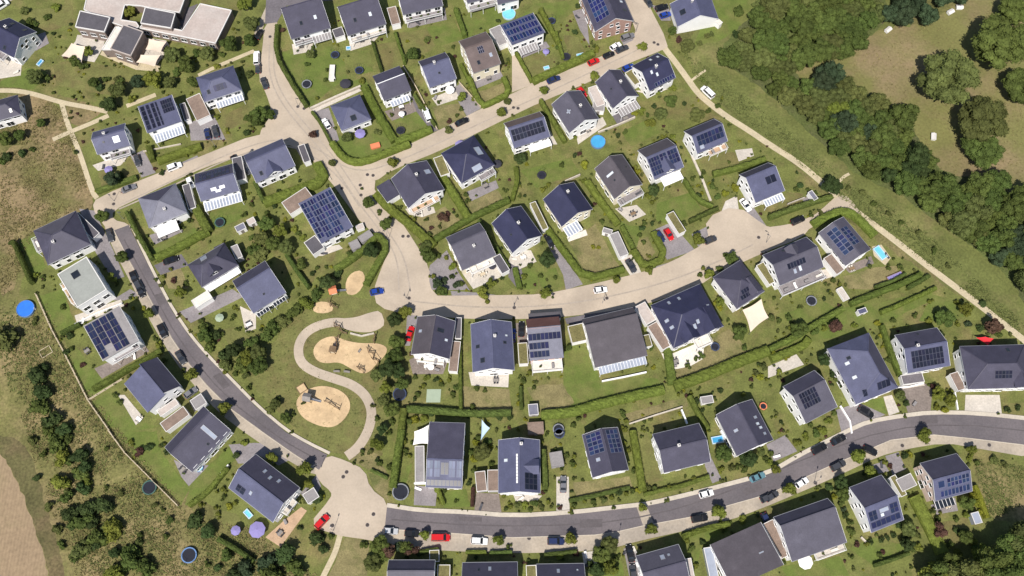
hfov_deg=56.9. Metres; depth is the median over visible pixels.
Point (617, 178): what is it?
house
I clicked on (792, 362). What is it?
patio
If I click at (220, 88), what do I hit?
house
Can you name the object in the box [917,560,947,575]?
tree
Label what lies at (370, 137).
lawn
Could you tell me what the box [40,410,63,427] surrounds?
shrub
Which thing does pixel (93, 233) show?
annex
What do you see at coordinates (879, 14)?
tree
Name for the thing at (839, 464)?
parked car
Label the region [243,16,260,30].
tree
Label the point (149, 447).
shrub
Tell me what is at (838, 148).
tree
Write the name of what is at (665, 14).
parked car
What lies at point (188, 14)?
courtyard
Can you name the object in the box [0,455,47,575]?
ploughed field
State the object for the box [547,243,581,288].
driveway
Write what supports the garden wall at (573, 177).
on the garden ground at (988, 532)
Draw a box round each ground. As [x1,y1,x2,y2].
[0,0,1023,575]
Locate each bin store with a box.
[355,223,364,231]
[429,550,439,561]
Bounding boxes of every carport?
[179,102,191,124]
[190,393,208,410]
[191,290,214,310]
[455,317,461,340]
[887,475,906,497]
[898,372,924,385]
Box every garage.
[160,406,191,432]
[182,183,196,212]
[186,93,212,125]
[232,156,247,184]
[298,144,311,166]
[332,26,345,42]
[387,6,400,29]
[415,446,424,482]
[433,155,449,177]
[437,565,450,575]
[448,341,460,373]
[475,471,486,492]
[487,470,497,491]
[489,25,507,50]
[492,254,509,275]
[518,342,528,366]
[526,565,536,575]
[530,201,547,233]
[568,323,586,345]
[588,85,604,106]
[609,231,627,259]
[625,68,639,88]
[635,302,655,326]
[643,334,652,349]
[647,321,669,352]
[665,211,685,237]
[685,558,694,575]
[754,262,773,286]
[822,253,844,276]
[896,473,916,491]
[946,371,963,392]
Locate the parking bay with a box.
[181,156,197,163]
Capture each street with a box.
[93,133,287,234]
[259,22,349,183]
[314,456,386,540]
[333,177,437,315]
[349,0,666,180]
[403,196,858,318]
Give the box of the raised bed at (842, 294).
[836,287,849,301]
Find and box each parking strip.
[105,227,315,473]
[385,435,1023,552]
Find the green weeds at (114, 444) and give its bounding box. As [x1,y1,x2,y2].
[0,302,309,575]
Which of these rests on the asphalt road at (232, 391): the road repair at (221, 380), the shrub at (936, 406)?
the road repair at (221, 380)
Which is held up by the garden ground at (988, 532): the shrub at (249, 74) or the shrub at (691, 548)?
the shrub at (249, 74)
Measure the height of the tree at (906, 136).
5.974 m
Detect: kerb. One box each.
[114,231,317,469]
[119,146,359,209]
[398,434,1022,537]
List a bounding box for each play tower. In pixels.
[302,393,320,402]
[328,285,345,295]
[328,342,336,353]
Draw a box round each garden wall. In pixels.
[78,303,122,322]
[143,143,180,151]
[310,85,360,109]
[311,89,360,111]
[350,332,373,336]
[403,65,437,129]
[414,482,425,484]
[459,82,480,107]
[565,174,579,182]
[598,116,634,133]
[602,371,646,381]
[629,406,681,424]
[681,409,687,423]
[691,156,711,200]
[839,406,852,433]
[896,382,923,388]
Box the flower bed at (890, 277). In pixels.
[886,271,901,280]
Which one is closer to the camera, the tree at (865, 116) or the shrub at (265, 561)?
the shrub at (265, 561)
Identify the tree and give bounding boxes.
[0,131,13,145]
[13,129,24,140]
[25,69,43,84]
[36,118,45,126]
[69,55,80,66]
[84,45,93,55]
[87,77,99,87]
[94,209,109,222]
[99,97,116,110]
[102,170,120,185]
[107,272,116,281]
[108,81,125,96]
[115,250,128,262]
[124,5,134,16]
[129,74,144,87]
[142,71,161,88]
[143,307,154,317]
[162,76,175,87]
[163,47,180,62]
[174,285,186,296]
[177,55,194,72]
[183,367,198,380]
[189,78,197,87]
[197,328,212,342]
[199,45,214,61]
[218,35,236,51]
[218,402,231,415]
[225,342,240,356]
[236,0,252,10]
[240,349,252,365]
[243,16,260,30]
[243,33,255,45]
[246,113,260,125]
[247,356,267,375]
[249,105,266,121]
[250,343,266,358]
[253,231,269,244]
[257,215,275,230]
[265,109,275,119]
[265,236,279,250]
[265,452,278,463]
[269,399,280,409]
[272,223,287,236]
[277,238,294,255]
[280,412,291,422]
[295,461,312,474]
[304,479,313,489]
[305,49,314,57]
[308,130,316,137]
[318,275,335,288]
[328,159,335,165]
[341,132,351,141]
[362,196,374,207]
[362,243,379,257]
[363,554,380,571]
[368,534,388,553]
[369,438,384,450]
[370,369,382,382]
[377,393,389,405]
[377,424,388,435]
[378,359,397,376]
[379,218,391,230]
[379,380,392,393]
[382,544,394,558]
[383,402,399,416]
[384,347,403,363]
[386,312,400,327]
[387,157,398,167]
[388,334,404,348]
[393,362,404,378]
[394,378,408,389]
[398,306,411,319]
[399,541,412,555]
[404,543,419,555]
[406,47,418,58]
[419,530,428,540]
[420,240,431,249]
[420,247,435,262]
[433,278,442,287]
[437,286,447,294]
[445,126,452,133]
[448,262,455,270]
[457,92,465,101]
[473,443,490,460]
[477,286,487,299]
[486,277,497,287]
[491,535,503,545]
[496,106,505,116]
[503,98,510,104]
[513,152,525,163]
[538,251,555,268]
[539,86,548,93]
[541,287,551,298]
[565,531,577,544]
[588,563,604,575]
[590,71,599,79]
[592,546,610,563]
[600,535,618,552]
[603,559,617,574]
[613,275,620,283]
[636,41,647,50]
[638,502,647,511]
[644,118,655,126]
[644,523,657,534]
[645,266,652,274]
[648,183,658,196]
[654,107,667,119]
[663,95,677,107]
[668,26,676,34]
[680,39,695,52]
[690,107,704,122]
[692,232,705,244]
[704,269,715,278]
[711,504,726,519]
[715,297,724,305]
[715,444,731,462]
[717,44,742,68]
[725,251,738,263]
[731,54,751,71]
[732,325,747,339]
[733,40,751,53]
[738,27,755,43]
[739,450,758,467]
[741,49,754,65]
[747,4,772,28]
[751,64,771,81]
[752,28,776,52]
[752,47,776,67]
[759,19,780,31]
[760,0,790,18]
[762,9,780,26]
[766,79,784,96]
[767,59,782,73]
[770,32,789,55]
[771,69,789,84]
[771,464,781,473]
[775,26,788,34]
[776,55,787,61]
[777,85,798,105]
[778,15,795,34]
[781,59,796,74]
[781,482,796,494]
[784,43,797,59]
[786,75,799,89]
[787,0,800,13]
[787,2,807,17]
[789,14,814,34]
[789,30,813,47]
[790,321,808,337]
[791,45,818,70]
[793,94,814,114]
[796,87,805,95]
[797,39,820,53]
[799,0,814,10]
[799,0,823,24]
[799,77,814,95]
[806,105,825,124]
[808,37,836,62]
[808,87,828,98]
[811,28,825,43]
[812,70,834,90]
[812,95,830,109]
[814,60,845,84]
[815,0,842,12]
[816,13,838,34]
[817,118,841,140]
[818,353,830,365]
[820,33,844,59]
[820,175,843,194]
[823,110,832,120]
[824,6,848,31]
[826,87,848,103]
[827,101,850,113]
[828,137,851,157]
[828,319,842,332]
[830,110,859,132]
[831,28,847,39]
[834,12,865,36]
[834,36,855,60]
[834,473,848,488]
[835,76,855,92]
[835,487,849,501]
[836,131,854,144]
[844,88,851,101]
[847,0,860,8]
[847,28,869,50]
[848,99,864,118]
[848,118,865,135]
[849,85,867,100]
[849,132,867,153]
[851,144,873,167]
[851,449,865,463]
[852,6,863,16]
[858,10,879,31]
[858,160,881,180]
[859,111,874,123]
[860,0,875,10]
[860,97,876,115]
[862,138,881,154]
[863,123,876,139]
[865,465,878,477]
[866,109,893,135]
[868,121,896,148]
[869,4,887,23]
[869,92,891,111]
[872,148,893,168]
[874,0,884,9]
[880,168,897,182]
[882,5,898,23]
[886,119,901,139]
[888,155,904,170]
[889,103,920,130]
[890,138,904,154]
[892,0,910,8]
[893,170,921,196]
[894,152,907,160]
[895,6,916,27]
[895,390,905,401]
[898,128,915,145]
[898,160,922,176]
[899,538,915,551]
[901,520,916,536]
[903,145,910,153]
[906,141,930,168]
[908,0,927,14]
[915,48,981,104]
[915,176,941,197]
[916,427,931,444]
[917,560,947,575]
[918,3,939,25]
[918,192,942,213]
[919,163,930,177]
[920,560,949,575]
[927,150,939,170]
[927,170,943,181]
[932,174,961,200]
[932,386,945,401]
[933,521,947,537]
[934,0,954,7]
[935,310,955,326]
[936,552,967,569]
[938,212,953,228]
[940,193,964,213]
[945,393,956,406]
[947,563,973,575]
[948,211,978,238]
[955,0,967,4]
[957,95,1009,141]
[958,303,973,316]
[958,529,973,544]
[958,555,986,575]
[959,135,1005,169]
[959,191,972,208]
[959,496,976,510]
[961,182,977,195]
[963,193,994,219]
[964,171,994,196]
[964,219,989,243]
[965,445,976,455]
[971,12,1023,70]
[971,542,988,562]
[973,228,990,246]
[973,545,1017,573]
[975,231,1001,253]
[980,188,1003,211]
[983,217,997,229]
[984,557,1023,575]
[985,318,1004,334]
[988,169,1012,192]
[988,248,1008,266]
[990,224,1016,247]
[992,210,1001,218]
[994,213,1018,229]
[995,532,1023,568]
[997,0,1023,26]
[999,191,1023,220]
[1000,189,1008,196]
[1001,67,1023,103]
[1003,251,1023,269]
[1005,231,1023,256]
[1005,520,1023,551]
[1011,184,1023,202]
[1012,221,1023,235]
[1012,552,1023,568]
[1013,270,1023,291]
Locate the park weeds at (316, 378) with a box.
[247,301,387,462]
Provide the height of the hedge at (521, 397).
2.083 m
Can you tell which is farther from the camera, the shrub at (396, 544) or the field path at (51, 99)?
the field path at (51, 99)
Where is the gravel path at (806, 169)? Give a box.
[663,47,1023,343]
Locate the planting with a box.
[32,10,1022,575]
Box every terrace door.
[6,121,15,126]
[75,253,84,258]
[96,302,105,308]
[279,174,286,179]
[918,480,924,488]
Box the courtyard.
[179,4,197,28]
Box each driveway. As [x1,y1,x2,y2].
[80,209,124,278]
[114,289,136,299]
[131,150,155,176]
[154,254,187,274]
[180,289,241,322]
[189,114,225,140]
[229,443,255,463]
[254,443,287,464]
[301,475,320,495]
[315,108,338,141]
[405,315,417,345]
[411,94,438,131]
[414,485,436,505]
[429,251,468,289]
[451,291,492,295]
[454,84,480,115]
[474,493,501,512]
[508,263,522,285]
[512,55,532,91]
[516,323,526,342]
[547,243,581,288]
[556,477,569,510]
[565,306,641,326]
[582,551,596,566]
[620,255,640,274]
[624,548,638,575]
[653,6,670,20]
[653,224,693,259]
[692,227,707,246]
[705,451,721,482]
[722,197,738,210]
[746,208,764,224]
[766,435,796,460]
[836,403,884,430]
[871,463,888,473]
[884,395,898,414]
[885,452,905,474]
[901,384,931,412]
[965,395,1001,413]
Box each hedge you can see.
[10,239,35,284]
[59,322,81,335]
[91,348,163,391]
[95,175,138,194]
[125,211,155,260]
[145,145,156,162]
[154,230,210,262]
[156,142,202,165]
[187,466,229,507]
[192,204,213,232]
[216,536,255,563]
[253,181,263,203]
[262,161,328,207]
[273,24,308,108]
[284,254,310,289]
[311,110,331,142]
[329,141,410,165]
[333,232,388,287]
[360,84,396,143]
[370,469,388,479]
[371,41,382,72]
[372,191,437,249]
[389,429,405,487]
[394,31,405,64]
[395,125,432,144]
[397,408,407,431]
[406,405,510,417]
[413,93,436,127]
[420,547,438,553]
[433,197,510,242]
[435,488,445,505]
[438,175,470,218]
[453,7,467,38]
[458,340,462,409]
[459,63,468,82]
[465,550,486,554]
[468,75,510,108]
[470,487,474,506]
[477,219,510,268]
[489,550,511,554]
[510,166,519,201]
[512,267,521,289]
[515,52,531,83]
[519,386,522,409]
[531,49,594,85]
[538,7,561,44]
[539,98,566,143]
[540,449,547,489]
[541,384,664,420]
[544,549,576,556]
[545,224,624,280]
[555,31,563,60]
[568,486,629,502]
[584,179,620,227]
[619,225,635,249]
[629,430,646,491]
[630,230,666,268]
[643,474,709,496]
[663,348,675,385]
[673,345,770,391]
[681,178,713,208]
[681,520,729,539]
[687,395,710,430]
[688,205,718,224]
[711,156,765,177]
[767,194,832,220]
[768,306,844,351]
[768,336,811,363]
[809,207,877,238]
[848,271,922,307]
[872,551,910,567]
[873,272,906,289]
[878,325,901,376]
[879,286,936,314]
[906,273,930,289]
[908,494,948,554]
[972,485,990,518]
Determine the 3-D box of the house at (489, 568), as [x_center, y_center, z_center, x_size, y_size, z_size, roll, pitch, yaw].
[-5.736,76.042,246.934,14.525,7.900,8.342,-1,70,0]
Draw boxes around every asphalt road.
[114,225,326,468]
[385,414,1023,536]
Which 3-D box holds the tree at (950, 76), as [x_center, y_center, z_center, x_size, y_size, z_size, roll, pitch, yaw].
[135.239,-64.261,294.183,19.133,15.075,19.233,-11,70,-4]
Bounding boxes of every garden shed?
[235,222,247,234]
[246,217,256,226]
[348,239,360,252]
[358,230,372,244]
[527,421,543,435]
[528,404,538,416]
[549,451,563,468]
[593,100,604,114]
[602,227,612,236]
[699,395,713,404]
[806,190,817,200]
[855,307,867,315]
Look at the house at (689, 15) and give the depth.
305.44 m
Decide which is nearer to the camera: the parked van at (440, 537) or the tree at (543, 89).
the parked van at (440, 537)
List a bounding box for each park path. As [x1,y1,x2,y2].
[294,318,375,459]
[333,311,383,331]
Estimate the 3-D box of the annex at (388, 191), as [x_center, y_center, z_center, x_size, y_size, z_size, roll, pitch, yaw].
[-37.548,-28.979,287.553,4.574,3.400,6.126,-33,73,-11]
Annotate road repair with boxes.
[154,293,166,304]
[213,373,229,388]
[459,516,481,521]
[580,519,601,527]
[742,483,762,494]
[919,416,937,423]
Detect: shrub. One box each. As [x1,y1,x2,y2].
[0,158,5,164]
[0,327,19,353]
[1,152,11,161]
[18,149,25,157]
[19,6,28,14]
[25,17,34,27]
[26,365,47,384]
[27,436,38,445]
[28,397,50,415]
[32,383,52,399]
[32,474,40,481]
[38,362,48,370]
[39,449,46,456]
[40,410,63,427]
[42,13,50,20]
[42,74,50,80]
[42,426,54,435]
[44,502,53,511]
[47,433,66,453]
[50,3,60,11]
[50,474,72,489]
[51,524,63,534]
[54,449,69,467]
[55,422,72,435]
[56,540,64,549]
[58,490,74,503]
[60,506,79,520]
[62,349,69,354]
[62,489,72,498]
[64,433,72,444]
[65,457,72,465]
[66,332,73,339]
[66,513,94,529]
[68,539,93,559]
[68,556,82,563]
[69,447,89,462]
[71,466,88,481]
[76,481,91,495]
[77,460,92,472]
[77,500,96,515]
[79,62,88,69]
[84,477,92,485]
[86,518,98,529]
[86,529,108,545]
[89,541,101,550]
[95,83,103,91]
[95,497,114,512]
[101,76,110,82]
[102,517,123,543]
[102,564,123,575]
[108,546,120,558]
[115,531,121,539]
[120,543,141,570]
[120,567,128,575]
[127,95,137,103]
[134,447,143,456]
[135,537,143,546]
[135,557,156,575]
[143,444,153,450]
[155,340,162,348]
[165,516,172,524]
[170,277,175,283]
[172,66,179,76]
[186,509,202,529]
[192,48,199,57]
[199,323,208,332]
[200,523,215,538]
[204,340,214,352]
[212,329,221,339]
[213,64,220,68]
[213,564,222,571]
[218,51,224,57]
[218,350,230,360]
[218,359,232,370]
[221,548,232,561]
[224,567,241,575]
[233,451,239,458]
[234,360,247,373]
[237,558,254,575]
[240,440,248,445]
[241,372,250,378]
[242,336,259,347]
[243,130,250,135]
[245,70,253,78]
[245,245,261,256]
[250,247,267,263]
[255,553,277,571]
[258,563,284,575]
[260,327,271,341]
[266,319,280,335]
[266,405,274,414]
[274,543,295,565]
[275,315,292,328]
[285,302,302,318]
[285,558,305,575]
[290,225,297,232]
[296,258,307,269]
[298,297,314,310]
[308,533,324,546]
[311,287,322,301]
[312,494,323,504]
[318,544,328,553]
[333,270,341,278]
[358,77,364,83]
[359,541,367,548]
[374,129,380,134]
[374,550,387,562]
[388,417,395,425]
[394,542,400,553]
[406,418,411,424]
[410,415,418,422]
[420,415,427,422]
[423,374,429,380]
[436,212,448,221]
[441,276,447,284]
[452,281,460,288]
[469,455,477,462]
[472,439,479,445]
[482,439,491,445]
[514,501,521,508]
[520,274,526,279]
[521,501,527,509]
[529,500,538,506]
[556,555,564,559]
[564,344,571,350]
[569,460,575,466]
[581,160,588,169]
[599,496,607,503]
[615,488,622,495]
[619,410,625,417]
[620,425,627,431]
[633,168,640,174]
[638,107,645,115]
[668,85,676,90]
[676,35,681,42]
[687,545,695,552]
[698,351,705,358]
[709,182,715,188]
[714,193,720,199]
[715,266,723,271]
[717,466,724,472]
[721,190,729,196]
[728,464,735,471]
[731,183,739,191]
[732,30,738,38]
[733,4,743,16]
[739,515,746,524]
[751,0,761,7]
[756,373,763,379]
[757,447,764,456]
[760,362,767,370]
[767,314,774,320]
[767,458,772,465]
[785,313,792,320]
[793,439,802,446]
[802,432,808,440]
[811,327,819,335]
[813,428,820,437]
[818,427,827,434]
[822,325,827,331]
[824,417,832,423]
[825,484,833,490]
[829,369,834,377]
[831,493,837,499]
[837,499,844,506]
[846,519,853,525]
[846,527,855,535]
[850,322,858,327]
[859,189,866,194]
[870,200,877,206]
[873,320,880,325]
[896,522,902,528]
[901,451,908,459]
[903,400,909,405]
[914,542,923,550]
[925,316,932,324]
[930,383,936,388]
[931,246,937,254]
[933,403,939,410]
[941,407,949,412]
[944,541,954,548]
[952,527,959,533]
[953,300,961,305]
[953,548,962,556]
[962,511,969,517]
[963,321,972,326]
[966,454,972,461]
[969,492,977,498]
[970,538,978,544]
[974,499,981,507]
[976,324,983,331]
[979,300,986,307]
[989,454,998,464]
[994,332,1002,337]
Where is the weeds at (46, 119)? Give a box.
[0,97,78,144]
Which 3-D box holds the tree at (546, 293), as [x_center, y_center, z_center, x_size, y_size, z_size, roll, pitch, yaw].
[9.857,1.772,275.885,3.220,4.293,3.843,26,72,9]
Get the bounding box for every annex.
[77,212,102,241]
[157,398,180,417]
[231,244,244,262]
[281,187,311,217]
[302,487,318,504]
[304,235,324,257]
[377,179,399,203]
[528,311,560,318]
[715,19,722,28]
[762,519,786,558]
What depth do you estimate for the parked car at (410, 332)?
272.62 m
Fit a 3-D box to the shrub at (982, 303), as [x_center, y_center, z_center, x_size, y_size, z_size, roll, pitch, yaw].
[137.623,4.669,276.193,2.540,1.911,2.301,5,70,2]
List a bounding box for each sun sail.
[62,43,84,63]
[137,54,161,70]
[145,39,168,57]
[413,425,428,446]
[481,421,489,438]
[740,299,768,334]
[972,336,992,344]
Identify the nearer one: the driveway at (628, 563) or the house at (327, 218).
the driveway at (628, 563)
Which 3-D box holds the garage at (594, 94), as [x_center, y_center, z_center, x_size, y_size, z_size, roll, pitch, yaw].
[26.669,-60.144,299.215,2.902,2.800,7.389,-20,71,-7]
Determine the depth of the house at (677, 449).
255.08 m
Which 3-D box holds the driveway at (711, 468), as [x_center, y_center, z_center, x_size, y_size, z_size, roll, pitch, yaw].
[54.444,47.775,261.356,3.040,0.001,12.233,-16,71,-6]
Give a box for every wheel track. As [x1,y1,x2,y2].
[120,49,639,204]
[268,45,399,289]
[273,45,410,291]
[410,244,752,307]
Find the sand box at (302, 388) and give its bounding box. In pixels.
[296,383,307,393]
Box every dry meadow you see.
[329,537,369,575]
[350,450,389,478]
[368,472,387,499]
[796,0,1023,192]
[973,462,1023,521]
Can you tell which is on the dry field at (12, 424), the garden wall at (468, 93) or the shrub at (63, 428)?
the shrub at (63, 428)
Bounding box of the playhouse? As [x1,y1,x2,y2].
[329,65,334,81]
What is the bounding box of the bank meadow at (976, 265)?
[687,0,1023,335]
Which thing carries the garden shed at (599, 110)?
on the garden ground at (988, 532)
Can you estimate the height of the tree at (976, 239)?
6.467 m
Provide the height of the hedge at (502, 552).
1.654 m
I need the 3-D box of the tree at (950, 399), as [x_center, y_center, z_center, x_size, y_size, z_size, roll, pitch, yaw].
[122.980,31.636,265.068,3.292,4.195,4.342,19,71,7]
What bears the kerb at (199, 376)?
on the garden ground at (988, 532)
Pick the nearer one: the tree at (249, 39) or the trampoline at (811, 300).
the trampoline at (811, 300)
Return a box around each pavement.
[130,225,329,453]
[254,8,265,33]
[387,410,1023,516]
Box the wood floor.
[723,0,1023,302]
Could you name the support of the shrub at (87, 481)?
on the dry field at (12, 424)
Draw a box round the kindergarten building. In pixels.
[75,0,234,65]
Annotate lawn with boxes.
[0,68,46,88]
[19,6,75,30]
[19,235,45,278]
[38,290,74,342]
[53,60,147,95]
[66,348,120,398]
[92,390,158,433]
[98,158,137,192]
[115,431,188,504]
[152,227,197,253]
[163,268,187,288]
[185,443,234,504]
[201,0,234,5]
[209,201,250,228]
[213,510,252,551]
[218,327,250,343]
[221,100,254,128]
[246,295,406,455]
[281,46,347,105]
[294,251,335,282]
[336,121,390,144]
[338,144,395,157]
[349,50,372,74]
[351,79,372,91]
[375,42,404,71]
[395,109,426,134]
[397,29,434,67]
[398,464,411,483]
[409,376,425,401]
[415,207,464,237]
[427,21,462,45]
[432,104,465,127]
[444,489,469,507]
[461,7,511,37]
[462,386,510,409]
[469,189,502,212]
[478,83,504,101]
[519,0,578,31]
[521,158,579,187]
[521,267,538,289]
[522,53,552,76]
[527,383,573,411]
[536,268,563,288]
[550,123,557,135]
[563,344,660,407]
[564,35,585,55]
[569,224,619,273]
[573,476,632,496]
[588,547,623,575]
[620,221,641,268]
[622,116,659,145]
[625,398,687,421]
[636,237,654,260]
[637,432,662,484]
[656,193,700,223]
[663,91,699,120]
[675,329,747,379]
[682,527,727,570]
[688,152,738,175]
[695,0,755,44]
[767,292,932,346]
[773,192,802,212]
[781,556,849,575]
[784,300,835,323]
[843,266,897,288]
[850,537,904,563]
[861,397,886,413]
[919,294,963,320]
[942,517,975,548]
[1002,402,1023,415]
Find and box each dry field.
[0,140,92,293]
[0,304,308,575]
[6,94,66,142]
[49,94,100,125]
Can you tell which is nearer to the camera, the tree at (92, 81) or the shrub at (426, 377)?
the shrub at (426, 377)
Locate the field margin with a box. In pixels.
[0,436,64,575]
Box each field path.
[0,88,107,113]
[52,114,108,140]
[59,101,98,198]
[126,93,155,107]
[198,50,253,75]
[321,535,342,575]
[690,70,705,81]
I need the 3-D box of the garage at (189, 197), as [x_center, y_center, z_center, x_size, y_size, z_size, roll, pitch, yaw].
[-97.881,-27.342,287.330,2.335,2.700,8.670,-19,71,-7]
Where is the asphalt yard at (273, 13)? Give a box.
[265,0,328,23]
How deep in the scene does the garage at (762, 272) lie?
277.69 m
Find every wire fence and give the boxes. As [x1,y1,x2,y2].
[34,293,113,435]
[87,378,122,400]
[107,430,177,505]
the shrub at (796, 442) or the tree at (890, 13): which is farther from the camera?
the tree at (890, 13)
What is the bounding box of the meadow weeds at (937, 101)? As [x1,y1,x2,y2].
[822,10,1023,191]
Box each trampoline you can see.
[139,480,156,494]
[179,547,196,562]
[214,217,224,226]
[301,77,311,89]
[331,48,339,58]
[354,63,363,74]
[392,388,405,400]
[392,483,408,500]
[396,125,404,134]
[537,168,545,179]
[548,14,555,23]
[553,424,563,434]
[554,427,564,438]
[561,52,570,60]
[711,342,720,350]
[759,401,766,409]
[806,294,817,305]
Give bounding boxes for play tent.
[370,142,379,149]
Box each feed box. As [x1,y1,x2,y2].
[884,26,891,33]
[931,132,936,140]
[946,8,954,15]
[955,5,963,9]
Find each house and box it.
[0,18,41,65]
[0,95,26,128]
[31,211,95,268]
[57,256,115,314]
[84,306,145,364]
[91,123,135,163]
[124,357,184,414]
[138,95,186,146]
[138,183,190,240]
[165,406,233,472]
[188,243,241,291]
[194,163,243,214]
[196,65,245,112]
[228,454,301,522]
[233,261,287,317]
[243,139,296,187]
[281,0,332,49]
[298,187,354,248]
[330,94,371,132]
[337,0,387,47]
[372,66,411,110]
[387,560,435,575]
[391,160,444,216]
[399,0,442,26]
[411,315,455,366]
[418,52,456,94]
[425,422,464,489]
[441,135,495,188]
[446,223,495,277]
[458,32,500,81]
[462,562,517,575]
[464,0,495,13]
[470,319,514,375]
[491,206,541,257]
[494,0,518,12]
[498,437,540,495]
[500,13,544,57]
[504,111,551,155]
[526,316,563,375]
[536,563,584,575]
[543,182,592,239]
[551,90,598,139]
[579,0,633,40]
[582,307,647,376]
[582,427,628,478]
[595,69,639,118]
[595,154,643,207]
[631,53,675,98]
[635,544,688,575]
[637,138,683,190]
[650,284,723,351]
[651,423,710,473]
[670,0,718,33]
[683,119,728,160]
[710,522,783,575]
[711,260,764,312]
[715,399,772,456]
[737,163,784,210]
[760,237,825,298]
[773,498,846,561]
[779,370,837,424]
[815,217,870,268]
[824,332,897,406]
[848,475,903,532]
[890,327,950,374]
[913,453,972,509]
[952,344,1023,391]
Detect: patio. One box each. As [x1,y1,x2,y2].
[0,59,21,78]
[36,32,48,49]
[62,35,104,61]
[75,300,123,323]
[93,156,127,170]
[94,347,148,377]
[100,51,159,71]
[118,395,142,424]
[144,38,169,64]
[149,229,182,243]
[174,460,208,485]
[240,306,255,331]
[266,507,306,546]
[292,43,312,54]
[319,245,342,255]
[349,36,378,50]
[385,102,415,120]
[406,207,434,216]
[407,8,446,27]
[409,358,446,373]
[426,389,440,401]
[432,89,457,105]
[463,267,500,288]
[467,181,498,200]
[469,372,508,386]
[473,71,502,88]
[508,250,536,268]
[513,495,540,500]
[522,42,548,57]
[549,130,556,143]
[567,230,586,240]
[573,9,588,43]
[577,117,605,143]
[613,111,633,123]
[616,205,645,221]
[661,344,703,368]
[735,148,753,160]
[768,354,803,377]
[820,269,831,278]
[845,256,873,272]
[872,245,890,264]
[899,384,923,388]
[931,498,957,513]
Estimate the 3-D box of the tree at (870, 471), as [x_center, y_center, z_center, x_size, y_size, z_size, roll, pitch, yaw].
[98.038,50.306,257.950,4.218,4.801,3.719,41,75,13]
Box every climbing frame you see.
[333,323,346,333]
[366,346,378,365]
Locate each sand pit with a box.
[296,386,349,426]
[313,302,332,312]
[313,336,386,372]
[346,271,364,294]
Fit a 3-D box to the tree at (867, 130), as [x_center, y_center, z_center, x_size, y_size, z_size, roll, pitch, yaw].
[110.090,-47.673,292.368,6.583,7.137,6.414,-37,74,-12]
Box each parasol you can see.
[104,166,112,172]
[215,314,223,321]
[231,525,240,535]
[249,522,265,537]
[340,79,350,87]
[355,129,364,138]
[398,111,404,117]
[428,364,433,369]
[445,86,453,93]
[493,159,501,167]
[543,49,548,55]
[798,556,812,568]
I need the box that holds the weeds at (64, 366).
[0,139,313,575]
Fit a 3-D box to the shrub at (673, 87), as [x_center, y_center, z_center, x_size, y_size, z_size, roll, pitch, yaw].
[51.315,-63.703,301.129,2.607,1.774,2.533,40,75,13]
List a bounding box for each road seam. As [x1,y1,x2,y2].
[124,239,312,456]
[391,425,1023,526]
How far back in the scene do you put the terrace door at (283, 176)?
290.07 m
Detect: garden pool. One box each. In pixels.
[16,300,36,317]
[36,59,43,66]
[243,509,253,518]
[502,9,515,19]
[591,135,605,148]
[711,435,723,443]
[872,245,887,260]
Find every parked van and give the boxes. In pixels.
[0,0,9,9]
[253,51,259,64]
[422,107,431,122]
[431,534,449,541]
[700,86,715,99]
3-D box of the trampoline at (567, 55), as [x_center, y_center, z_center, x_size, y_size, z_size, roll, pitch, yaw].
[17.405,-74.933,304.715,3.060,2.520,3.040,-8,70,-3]
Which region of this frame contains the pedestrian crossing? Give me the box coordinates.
[637,506,653,524]
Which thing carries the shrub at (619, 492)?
on the garden ground at (988, 532)
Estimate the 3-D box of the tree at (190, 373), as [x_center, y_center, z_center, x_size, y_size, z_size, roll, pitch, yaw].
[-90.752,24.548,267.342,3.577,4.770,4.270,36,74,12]
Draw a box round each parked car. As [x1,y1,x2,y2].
[105,228,114,242]
[121,184,136,193]
[129,270,138,281]
[133,154,141,166]
[133,280,144,292]
[135,287,145,297]
[156,323,167,338]
[162,255,178,264]
[166,162,181,171]
[174,350,186,364]
[183,386,197,398]
[186,176,194,188]
[204,128,211,139]
[211,125,219,137]
[244,163,251,174]
[254,29,263,39]
[255,62,260,73]
[260,76,268,89]
[313,514,329,529]
[321,118,331,129]
[370,288,383,295]
[383,527,397,534]
[404,530,419,536]
[405,326,414,341]
[454,117,468,126]
[470,537,487,544]
[512,329,515,341]
[518,321,524,336]
[543,234,554,247]
[546,75,560,84]
[547,538,563,544]
[560,476,566,492]
[576,86,586,96]
[587,58,599,66]
[593,286,607,293]
[602,51,614,59]
[609,42,621,50]
[615,45,628,53]
[620,33,634,41]
[622,63,632,71]
[625,258,636,272]
[625,544,634,562]
[629,564,636,575]
[643,0,652,7]
[654,4,668,11]
[657,230,665,241]
[659,11,670,18]
[663,228,673,240]
[691,514,707,522]
[698,489,713,498]
[704,235,716,244]
[739,198,751,211]
[748,471,765,482]
[759,492,770,502]
[760,512,769,522]
[767,490,778,501]
[790,215,805,225]
[794,477,808,488]
[811,443,827,454]
[829,459,845,471]
[830,434,846,445]
[857,405,873,418]
[862,445,877,455]

